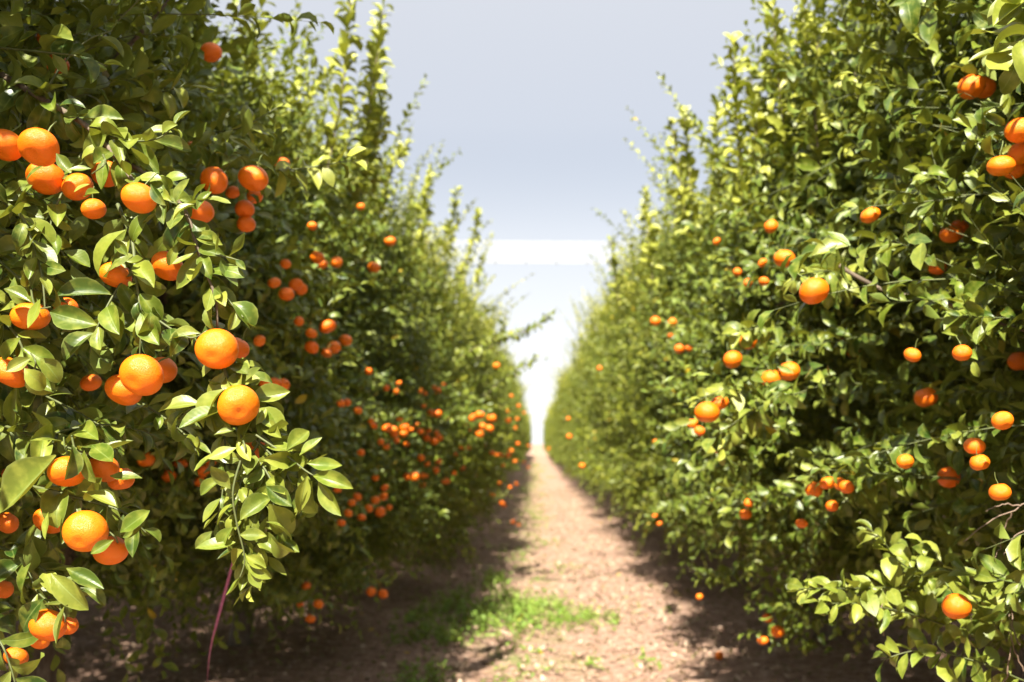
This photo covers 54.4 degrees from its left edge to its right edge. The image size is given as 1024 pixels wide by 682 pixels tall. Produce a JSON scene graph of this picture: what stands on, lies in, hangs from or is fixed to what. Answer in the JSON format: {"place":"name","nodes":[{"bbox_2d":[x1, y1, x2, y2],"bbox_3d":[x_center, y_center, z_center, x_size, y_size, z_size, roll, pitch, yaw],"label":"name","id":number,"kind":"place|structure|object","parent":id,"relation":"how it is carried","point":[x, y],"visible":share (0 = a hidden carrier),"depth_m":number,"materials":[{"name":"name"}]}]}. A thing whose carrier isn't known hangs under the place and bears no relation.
{"place":"outdoors","nodes":[
{"label":"outdoors","id":0,"kind":"place"},
{"bbox_2d":[28,0,962,443],"label":"sky","id":1,"kind":"structure","parent":0,"point":[534,96],"materials":[{"name":"white"}]},
{"bbox_2d":[0,444,1023,681],"bbox_3d":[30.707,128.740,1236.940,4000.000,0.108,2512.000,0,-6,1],"label":"ground","id":2,"kind":"structure","parent":0,"point":[537,454],"depth_m":7.91,"materials":[{"name":"soil"}]},
{"bbox_2d":[0,0,352,681],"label":"mandarin tree","id":3,"kind":"object","parent":2,"relation":"on","point":[110,124],"visible":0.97,"depth_m":1.59,"materials":[{"name":"green plant"}]},
{"bbox_2d":[0,579,13,597],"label":"mandarin","id":4,"kind":"object","parent":3,"relation":"attached to","point":[6,589],"visible":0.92,"depth_m":1.77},
{"bbox_2d":[0,510,18,532],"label":"mandarin","id":5,"kind":"object","parent":3,"relation":"attached to","point":[9,522],"visible":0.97,"depth_m":1.71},
{"bbox_2d":[0,123,21,160],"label":"mandarin","id":6,"kind":"object","parent":3,"relation":"attached to","point":[9,150],"visible":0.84,"depth_m":1.58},
{"bbox_2d":[3,647,28,663],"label":"mandarin","id":7,"kind":"object","parent":3,"relation":"attached to","point":[21,655],"visible":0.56,"depth_m":1.65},
{"bbox_2d":[0,342,36,387],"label":"mandarin","id":8,"kind":"object","parent":3,"relation":"attached to","point":[14,379],"visible":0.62,"depth_m":1.53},
{"bbox_2d":[10,288,50,329],"bbox_3d":[-0.749,-0.057,1.552,0.060,0.076,0.058,-1,-7,8],"label":"mandarin","id":9,"kind":"object","parent":3,"relation":"attached to","point":[18,315],"visible":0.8,"depth_m":1.53,"materials":[{"name":"food"}]},
{"bbox_2d":[17,121,59,166],"bbox_3d":[-0.732,-0.312,1.541,0.059,0.080,0.061,5,-7,-37],"label":"mandarin","id":10,"kind":"object","parent":3,"relation":"attached to","point":[38,146],"visible":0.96,"depth_m":1.52,"materials":[{"name":"food"}]},
{"bbox_2d":[31,639,49,648],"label":"mandarin","id":11,"kind":"object","parent":3,"relation":"attached to","point":[39,644],"visible":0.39,"depth_m":1.79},
{"bbox_2d":[25,163,64,194],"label":"mandarin","id":12,"kind":"object","parent":3,"relation":"attached to","point":[47,180],"visible":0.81,"depth_m":1.60,"materials":[{"name":"food"}]},
{"bbox_2d":[33,508,59,533],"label":"mandarin","id":13,"kind":"object","parent":3,"relation":"attached to","point":[38,518],"visible":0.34,"depth_m":1.60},
{"bbox_2d":[28,606,66,641],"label":"mandarin","id":14,"kind":"object","parent":3,"relation":"attached to","point":[41,628],"visible":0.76,"depth_m":1.52,"materials":[{"name":"food"}]},
{"bbox_2d":[47,437,84,486],"bbox_3d":[-0.691,0.186,1.549,0.058,0.077,0.060,-12,-30,-1],"label":"mandarin","id":15,"kind":"object","parent":3,"relation":"attached to","point":[56,469],"visible":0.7,"depth_m":1.52,"materials":[{"name":"food"}]},
{"bbox_2d":[64,617,78,634],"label":"mandarin","id":16,"kind":"object","parent":3,"relation":"attached to","point":[72,625],"visible":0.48,"depth_m":1.71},
{"bbox_2d":[61,173,93,200],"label":"mandarin","id":17,"kind":"object","parent":3,"relation":"attached to","point":[71,182],"visible":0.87,"depth_m":1.60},
{"bbox_2d":[62,510,108,551],"bbox_3d":[-0.649,0.287,1.510,0.064,0.062,0.085,4,-7,-36],"label":"mandarin","id":18,"kind":"object","parent":3,"relation":"attached to","point":[85,530],"visible":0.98,"depth_m":1.48,"materials":[{"name":"food"}]},
{"bbox_2d":[80,364,101,390],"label":"mandarin","id":19,"kind":"object","parent":3,"relation":"attached to","point":[90,382],"visible":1,"depth_m":1.94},
{"bbox_2d":[81,186,106,218],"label":"mandarin","id":20,"kind":"object","parent":3,"relation":"attached to","point":[92,208],"visible":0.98,"depth_m":1.57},
{"bbox_2d":[91,160,114,186],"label":"mandarin","id":21,"kind":"object","parent":3,"relation":"attached to","point":[109,182],"visible":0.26,"depth_m":1.73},
{"bbox_2d":[89,448,119,481],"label":"mandarin","id":22,"kind":"object","parent":3,"relation":"attached to","point":[104,470],"visible":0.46,"depth_m":1.58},
{"bbox_2d":[92,531,128,564],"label":"mandarin","id":23,"kind":"object","parent":3,"relation":"attached to","point":[114,552],"visible":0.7,"depth_m":1.55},
{"bbox_2d":[100,249,131,287],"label":"mandarin","id":24,"kind":"object","parent":3,"relation":"attached to","point":[116,276],"visible":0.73,"depth_m":1.56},
{"bbox_2d":[107,456,134,489],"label":"mandarin","id":25,"kind":"object","parent":3,"relation":"attached to","point":[116,484],"visible":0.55,"depth_m":1.71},
{"bbox_2d":[104,374,141,405],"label":"mandarin","id":26,"kind":"object","parent":3,"relation":"attached to","point":[117,391],"visible":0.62,"depth_m":1.54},
{"bbox_2d":[121,172,157,213],"bbox_3d":[-0.562,-0.227,1.502,0.052,0.069,0.052,1,-6,-13],"label":"mandarin","id":27,"kind":"object","parent":3,"relation":"attached to","point":[135,197],"visible":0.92,"depth_m":1.48,"materials":[{"name":"food"}]},
{"bbox_2d":[119,354,172,395],"bbox_3d":[-0.542,0.050,1.486,0.082,0.065,0.061,4,-7,-32],"label":"mandarin","id":28,"kind":"object","parent":3,"relation":"attached to","point":[141,374],"visible":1,"depth_m":1.46,"materials":[{"name":"food"}]},
{"bbox_2d":[154,349,177,382],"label":"mandarin","id":29,"kind":"object","parent":3,"relation":"attached to","point":[169,367],"visible":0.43,"depth_m":1.59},
{"bbox_2d":[151,249,184,280],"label":"mandarin","id":30,"kind":"object","parent":3,"relation":"attached to","point":[163,269],"visible":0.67,"depth_m":1.54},
{"bbox_2d":[191,189,214,222],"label":"mandarin","id":31,"kind":"object","parent":3,"relation":"attached to","point":[204,212],"visible":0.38,"depth_m":1.98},
{"bbox_2d":[200,34,221,61],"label":"mandarin","id":32,"kind":"object","parent":3,"relation":"attached to","point":[212,51],"visible":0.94,"depth_m":2.58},
{"bbox_2d":[200,162,231,193],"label":"mandarin","id":33,"kind":"object","parent":3,"relation":"attached to","point":[216,178],"visible":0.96,"depth_m":2.13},
{"bbox_2d":[195,329,238,368],"bbox_3d":[-0.432,0.013,1.488,0.062,0.060,0.081,-5,-7,38],"label":"mandarin","id":34,"kind":"object","parent":3,"relation":"attached to","point":[216,348],"visible":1,"depth_m":1.46,"materials":[{"name":"food"}]},
{"bbox_2d":[207,563,232,681],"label":"branch","id":35,"kind":"object","parent":3,"relation":"hanging from","point":[223,598],"visible":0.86,"depth_m":2.97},
{"bbox_2d":[225,183,239,197],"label":"mandarin","id":36,"kind":"object","parent":3,"relation":"attached to","point":[232,191],"visible":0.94,"depth_m":2.49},
{"bbox_2d":[217,385,259,424],"bbox_3d":[-0.409,0.095,1.468,0.077,0.059,0.059,-5,-8,42],"label":"mandarin","id":37,"kind":"object","parent":3,"relation":"attached to","point":[238,404],"visible":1,"depth_m":1.44,"materials":[{"name":"food"}]},
{"bbox_2d":[235,327,249,357],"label":"mandarin","id":38,"kind":"object","parent":3,"relation":"attached to","point":[244,349],"visible":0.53,"depth_m":1.61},
{"bbox_2d":[235,200,254,216],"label":"mandarin","id":39,"kind":"object","parent":3,"relation":"attached to","point":[244,208],"visible":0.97,"depth_m":2.33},
{"bbox_2d":[237,216,255,231],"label":"mandarin","id":40,"kind":"object","parent":3,"relation":"attached to","point":[246,223],"visible":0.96,"depth_m":2.34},
{"bbox_2d":[238,151,268,190],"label":"mandarin","id":41,"kind":"object","parent":3,"relation":"attached to","point":[252,177],"visible":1,"depth_m":2.08,"materials":[{"name":"food"}]},
{"bbox_2d":[247,191,262,203],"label":"mandarin","id":42,"kind":"object","parent":3,"relation":"attached to","point":[250,198],"visible":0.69,"depth_m":2.44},
{"bbox_2d":[0,0,426,681],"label":"mandarin tree","id":43,"kind":"object","parent":2,"relation":"on","point":[274,242],"visible":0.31,"depth_m":4.04,"materials":[{"name":"green plant"}]},
{"bbox_2d":[137,452,154,466],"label":"mandarin","id":44,"kind":"object","parent":43,"relation":"attached to","point":[149,460],"visible":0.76,"depth_m":3.28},
{"bbox_2d":[279,279,294,300],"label":"mandarin","id":45,"kind":"object","parent":43,"relation":"attached to","point":[287,294],"visible":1,"depth_m":3.19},
{"bbox_2d":[288,274,302,290],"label":"mandarin","id":46,"kind":"object","parent":43,"relation":"attached to","point":[295,284],"visible":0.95,"depth_m":3.32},
{"bbox_2d":[305,337,319,353],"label":"mandarin","id":47,"kind":"object","parent":43,"relation":"attached to","point":[311,347],"visible":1,"depth_m":3.56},
{"bbox_2d":[310,246,323,262],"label":"mandarin","id":48,"kind":"object","parent":43,"relation":"attached to","point":[317,257],"visible":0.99,"depth_m":3.65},
{"bbox_2d":[319,309,335,332],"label":"mandarin","id":49,"kind":"object","parent":43,"relation":"attached to","point":[327,326],"visible":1,"depth_m":3.64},
{"bbox_2d":[326,337,340,353],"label":"mandarin","id":50,"kind":"object","parent":43,"relation":"attached to","point":[334,347],"visible":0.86,"depth_m":3.94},
{"bbox_2d":[75,31,502,662],"bbox_3d":[-1.876,0.201,7.358,3.538,4.152,3.928,0,-6,1],"label":"mandarin tree","id":51,"kind":"object","parent":2,"relation":"on","point":[385,331],"visible":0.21,"depth_m":6.92,"materials":[{"name":"green plant"}]},
{"bbox_2d":[166,144,514,590],"bbox_3d":[-1.847,0.430,10.199,3.686,4.371,3.919,0,-6,1],"label":"mandarin tree","id":52,"kind":"object","parent":2,"relation":"on","point":[454,463],"visible":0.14,"depth_m":9.77,"materials":[{"name":"green plant"}]},
{"bbox_2d":[303,231,557,564],"bbox_3d":[-1.661,0.616,11.990,4.306,4.275,6.170,0,-6,1],"label":"mandarin tree","id":53,"kind":"object","parent":2,"relation":"on","point":[481,348],"visible":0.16,"depth_m":12.56,"materials":[{"name":"green plant"}]},
{"bbox_2d":[363,290,525,527],"bbox_3d":[-1.691,1.063,16.055,3.882,4.250,4.005,0,-6,2],"label":"mandarin tree","id":54,"kind":"object","parent":2,"relation":"on","point":[492,364],"visible":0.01,"depth_m":15.84,"materials":[{"name":"green plant"}]},
{"bbox_2d":[454,304,526,507],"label":"mandarin tree","id":55,"kind":"object","parent":2,"relation":"on","point":[501,404],"depth_m":18.90,"materials":[{"name":"green plant"}]},
{"bbox_2d":[476,316,524,487],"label":"mandarin tree","id":56,"kind":"object","parent":2,"relation":"on","point":[509,432],"visible":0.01,"depth_m":21.96,"materials":[{"name":"green plant"}]},
{"bbox_2d":[485,355,527,476],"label":"mandarin tree","id":57,"kind":"object","parent":2,"relation":"on","point":[508,408],"depth_m":24.72,"materials":[{"name":"green plant"}]},
{"bbox_2d":[489,345,529,486],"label":"mandarin tree","id":58,"kind":"object","parent":2,"relation":"on","point":[518,399],"visible":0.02,"depth_m":27.62,"materials":[{"name":"green plant"}]},
{"bbox_2d":[500,344,522,480],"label":"mandarin tree","id":59,"kind":"object","parent":2,"relation":"on","point":[514,418],"visible":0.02,"depth_m":30.45,"materials":[{"name":"green plant"}]},
{"bbox_2d":[505,380,532,470],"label":"mandarin tree","id":60,"kind":"object","parent":2,"relation":"on","point":[518,392],"visible":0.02,"depth_m":38.99,"materials":[{"name":"green plant"}]},
{"bbox_2d":[376,567,670,681],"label":"weeds","id":61,"kind":"object","parent":2,"relation":"on","point":[484,612],"visible":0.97,"depth_m":8.34,"materials":[{"name":"green plant"}]},
{"bbox_2d":[548,364,570,465],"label":"mandarin tree","id":62,"kind":"object","parent":2,"relation":"on","point":[557,440],"visible":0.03,"depth_m":39.51,"materials":[{"name":"green plant"}]},
{"bbox_2d":[549,373,587,477],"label":"mandarin tree","id":63,"kind":"object","parent":2,"relation":"on","point":[555,427],"visible":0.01,"depth_m":42.28,"materials":[{"name":"green plant"}]},
{"bbox_2d":[554,361,597,483],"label":"mandarin tree","id":64,"kind":"object","parent":2,"relation":"on","point":[563,412],"visible":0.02,"depth_m":36.62,"materials":[{"name":"green plant"}]},
{"bbox_2d":[550,365,602,486],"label":"mandarin tree","id":65,"kind":"object","parent":2,"relation":"on","point":[560,400],"visible":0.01,"depth_m":33.29,"materials":[{"name":"green plant"}]},
{"bbox_2d":[552,363,609,490],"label":"mandarin tree","id":66,"kind":"object","parent":2,"relation":"on","point":[564,418],"visible":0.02,"depth_m":30.27,"materials":[{"name":"green plant"}]},
{"bbox_2d":[555,347,627,494],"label":"mandarin tree","id":67,"kind":"object","parent":2,"relation":"on","point":[569,407],"visible":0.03,"depth_m":27.86,"materials":[{"name":"green plant"}]},
{"bbox_2d":[563,331,625,502],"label":"mandarin tree","id":68,"kind":"object","parent":2,"relation":"on","point":[576,391],"depth_m":25.16,"materials":[{"name":"green plant"}]},
{"bbox_2d":[560,338,632,509],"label":"mandarin tree","id":69,"kind":"object","parent":2,"relation":"on","point":[585,403],"visible":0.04,"depth_m":22.33,"materials":[{"name":"green plant"}]},
{"bbox_2d":[560,273,649,519],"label":"mandarin tree","id":70,"kind":"object","parent":2,"relation":"on","point":[584,388],"visible":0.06,"depth_m":19.16,"materials":[{"name":"green plant"}]},
{"bbox_2d":[573,276,688,533],"bbox_3d":[2.571,0.988,16.314,3.172,4.458,3.793,0,-6,0],"label":"mandarin tree","id":71,"kind":"object","parent":2,"relation":"on","point":[592,351],"visible":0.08,"depth_m":16.13,"materials":[{"name":"green plant"}]},
{"bbox_2d":[565,235,705,553],"bbox_3d":[2.515,0.641,13.504,3.142,4.533,3.942,-1,-6,11],"label":"mandarin tree","id":72,"kind":"object","parent":2,"relation":"on","point":[615,335],"visible":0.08,"depth_m":13.29,"materials":[{"name":"green plant"}]},
{"bbox_2d":[566,171,815,584],"bbox_3d":[2.223,0.478,10.555,3.308,4.255,3.664,0,-6,1],"label":"mandarin tree","id":73,"kind":"object","parent":2,"relation":"on","point":[651,457],"visible":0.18,"depth_m":10.20,"materials":[{"name":"green plant"}]},
{"bbox_2d":[591,49,985,638],"bbox_3d":[2.242,0.198,7.265,3.158,4.138,4.609,0,-6,1],"label":"mandarin tree","id":74,"kind":"object","parent":2,"relation":"on","point":[682,253],"visible":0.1,"depth_m":7.15,"materials":[{"name":"green plant"}]},
{"bbox_2d":[627,0,1023,681],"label":"mandarin tree","id":75,"kind":"object","parent":2,"relation":"on","point":[797,212],"visible":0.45,"depth_m":4.27,"materials":[{"name":"green plant"}]},
{"bbox_2d":[761,215,777,232],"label":"mandarin","id":76,"kind":"object","parent":75,"relation":"attached to","point":[770,226],"visible":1,"depth_m":3.40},
{"bbox_2d":[771,620,784,637],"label":"mandarin","id":77,"kind":"object","parent":75,"relation":"attached to","point":[777,631],"visible":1,"depth_m":4.28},
{"bbox_2d":[657,0,1023,681],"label":"mandarin tree","id":78,"kind":"object","parent":2,"relation":"on","point":[987,202],"visible":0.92,"depth_m":2.54,"materials":[{"name":"green plant"}]},
{"bbox_2d":[694,388,719,422],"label":"mandarin","id":79,"kind":"object","parent":78,"relation":"attached to","point":[707,412],"visible":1,"depth_m":2.68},
{"bbox_2d":[711,395,728,409],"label":"mandarin","id":80,"kind":"object","parent":78,"relation":"attached to","point":[720,402],"visible":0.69,"depth_m":2.83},
{"bbox_2d":[723,343,741,367],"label":"mandarin","id":81,"kind":"object","parent":78,"relation":"attached to","point":[732,359],"visible":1,"depth_m":3.25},
{"bbox_2d":[761,361,781,385],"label":"mandarin","id":82,"kind":"object","parent":78,"relation":"attached to","point":[769,376],"visible":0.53,"depth_m":3.09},
{"bbox_2d":[773,237,794,266],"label":"mandarin","id":83,"kind":"object","parent":78,"relation":"attached to","point":[779,257],"visible":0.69,"depth_m":2.94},
{"bbox_2d":[778,352,799,380],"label":"mandarin","id":84,"kind":"object","parent":78,"relation":"attached to","point":[794,367],"visible":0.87,"depth_m":2.94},
{"bbox_2d":[797,273,828,303],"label":"mandarin","id":85,"kind":"object","parent":78,"relation":"attached to","point":[814,290],"visible":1,"depth_m":2.12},
{"bbox_2d":[805,478,822,496],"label":"mandarin","id":86,"kind":"object","parent":78,"relation":"attached to","point":[809,489],"visible":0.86,"depth_m":2.88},
{"bbox_2d":[819,474,833,488],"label":"mandarin","id":87,"kind":"object","parent":78,"relation":"attached to","point":[826,483],"visible":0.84,"depth_m":2.74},
{"bbox_2d":[825,494,838,511],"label":"mandarin","id":88,"kind":"object","parent":78,"relation":"attached to","point":[831,506],"visible":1,"depth_m":2.71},
{"bbox_2d":[838,472,853,493],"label":"mandarin","id":89,"kind":"object","parent":78,"relation":"attached to","point":[846,487],"visible":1,"depth_m":2.58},
{"bbox_2d":[860,207,880,222],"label":"mandarin","id":90,"kind":"object","parent":78,"relation":"attached to","point":[870,215],"visible":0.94,"depth_m":2.39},
{"bbox_2d":[896,448,913,468],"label":"mandarin","id":91,"kind":"object","parent":78,"relation":"attached to","point":[904,461],"visible":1,"depth_m":2.17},
{"bbox_2d":[904,339,920,361],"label":"mandarin","id":92,"kind":"object","parent":78,"relation":"attached to","point":[912,354],"visible":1,"depth_m":2.12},
{"bbox_2d":[914,376,937,406],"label":"mandarin","id":93,"kind":"object","parent":78,"relation":"attached to","point":[924,397],"visible":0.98,"depth_m":2.81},
{"bbox_2d":[928,251,946,274],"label":"mandarin","id":94,"kind":"object","parent":78,"relation":"attached to","point":[935,270],"visible":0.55,"depth_m":2.88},
{"bbox_2d":[937,459,960,487],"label":"mandarin","id":95,"kind":"object","parent":78,"relation":"attached to","point":[947,472],"visible":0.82,"depth_m":2.81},
{"bbox_2d":[939,218,962,242],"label":"mandarin","id":96,"kind":"object","parent":78,"relation":"attached to","point":[947,236],"visible":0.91,"depth_m":2.73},
{"bbox_2d":[941,581,971,618],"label":"mandarin","id":97,"kind":"object","parent":78,"relation":"attached to","point":[956,606],"visible":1,"depth_m":1.98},
{"bbox_2d":[950,216,968,236],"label":"mandarin","id":98,"kind":"object","parent":78,"relation":"attached to","point":[963,225],"visible":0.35,"depth_m":2.78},
{"bbox_2d":[952,336,971,360],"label":"mandarin","id":99,"kind":"object","parent":78,"relation":"attached to","point":[960,352],"visible":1,"depth_m":1.88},
{"bbox_2d":[957,73,985,99],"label":"mandarin","id":100,"kind":"object","parent":78,"relation":"attached to","point":[973,85],"visible":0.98,"depth_m":2.28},
{"bbox_2d":[963,428,985,454],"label":"mandarin","id":101,"kind":"object","parent":78,"relation":"attached to","point":[969,445],"visible":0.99,"depth_m":1.82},
{"bbox_2d":[969,444,989,470],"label":"mandarin","id":102,"kind":"object","parent":78,"relation":"attached to","point":[979,462],"visible":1,"depth_m":1.80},
{"bbox_2d":[978,77,995,97],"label":"mandarin","id":103,"kind":"object","parent":78,"relation":"attached to","point":[989,89],"visible":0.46,"depth_m":2.43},
{"bbox_2d":[988,472,1011,500],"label":"mandarin","id":104,"kind":"object","parent":78,"relation":"attached to","point":[998,492],"visible":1,"depth_m":1.72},
{"bbox_2d":[986,141,1015,175],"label":"mandarin","id":105,"kind":"object","parent":78,"relation":"attached to","point":[1000,165],"visible":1,"depth_m":2.03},
{"bbox_2d":[991,411,1013,429],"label":"mandarin","id":106,"kind":"object","parent":78,"relation":"attached to","point":[1002,420],"visible":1,"depth_m":1.71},
{"bbox_2d":[1003,142,1023,164],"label":"mandarin","id":107,"kind":"object","parent":78,"relation":"attached to","point":[1015,152],"visible":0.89,"depth_m":2.09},
{"bbox_2d":[1004,114,1023,142],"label":"mandarin","id":108,"kind":"object","parent":78,"relation":"attached to","point":[1014,130],"visible":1,"depth_m":2.04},
{"bbox_2d":[1004,164,1023,178],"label":"mandarin","id":109,"kind":"object","parent":78,"relation":"attached to","point":[1017,172],"visible":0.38,"depth_m":2.13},
{"bbox_2d":[1007,347,1023,369],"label":"mandarin","id":110,"kind":"object","parent":78,"relation":"attached to","point":[1015,361],"visible":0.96,"depth_m":2.69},
{"bbox_2d":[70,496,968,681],"bbox_3d":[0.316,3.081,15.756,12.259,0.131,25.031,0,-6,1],"label":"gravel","id":111,"kind":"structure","parent":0,"point":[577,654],"depth_m":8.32,"materials":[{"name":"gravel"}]},
{"bbox_2d":[464,241,637,263],"bbox_3d":[0.588,-2.090,24.146,14.000,0.315,2.700,0,-6,1],"label":"net strip","id":112,"kind":"object","parent":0,"point":[526,262],"visible":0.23,"depth_m":24.08,"materials":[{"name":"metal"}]},
{"bbox_2d":[481,463,662,681],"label":"grass","id":113,"kind":"structure","parent":0,"point":[590,662],"depth_m":8.23,"materials":[{"name":"green plant"}]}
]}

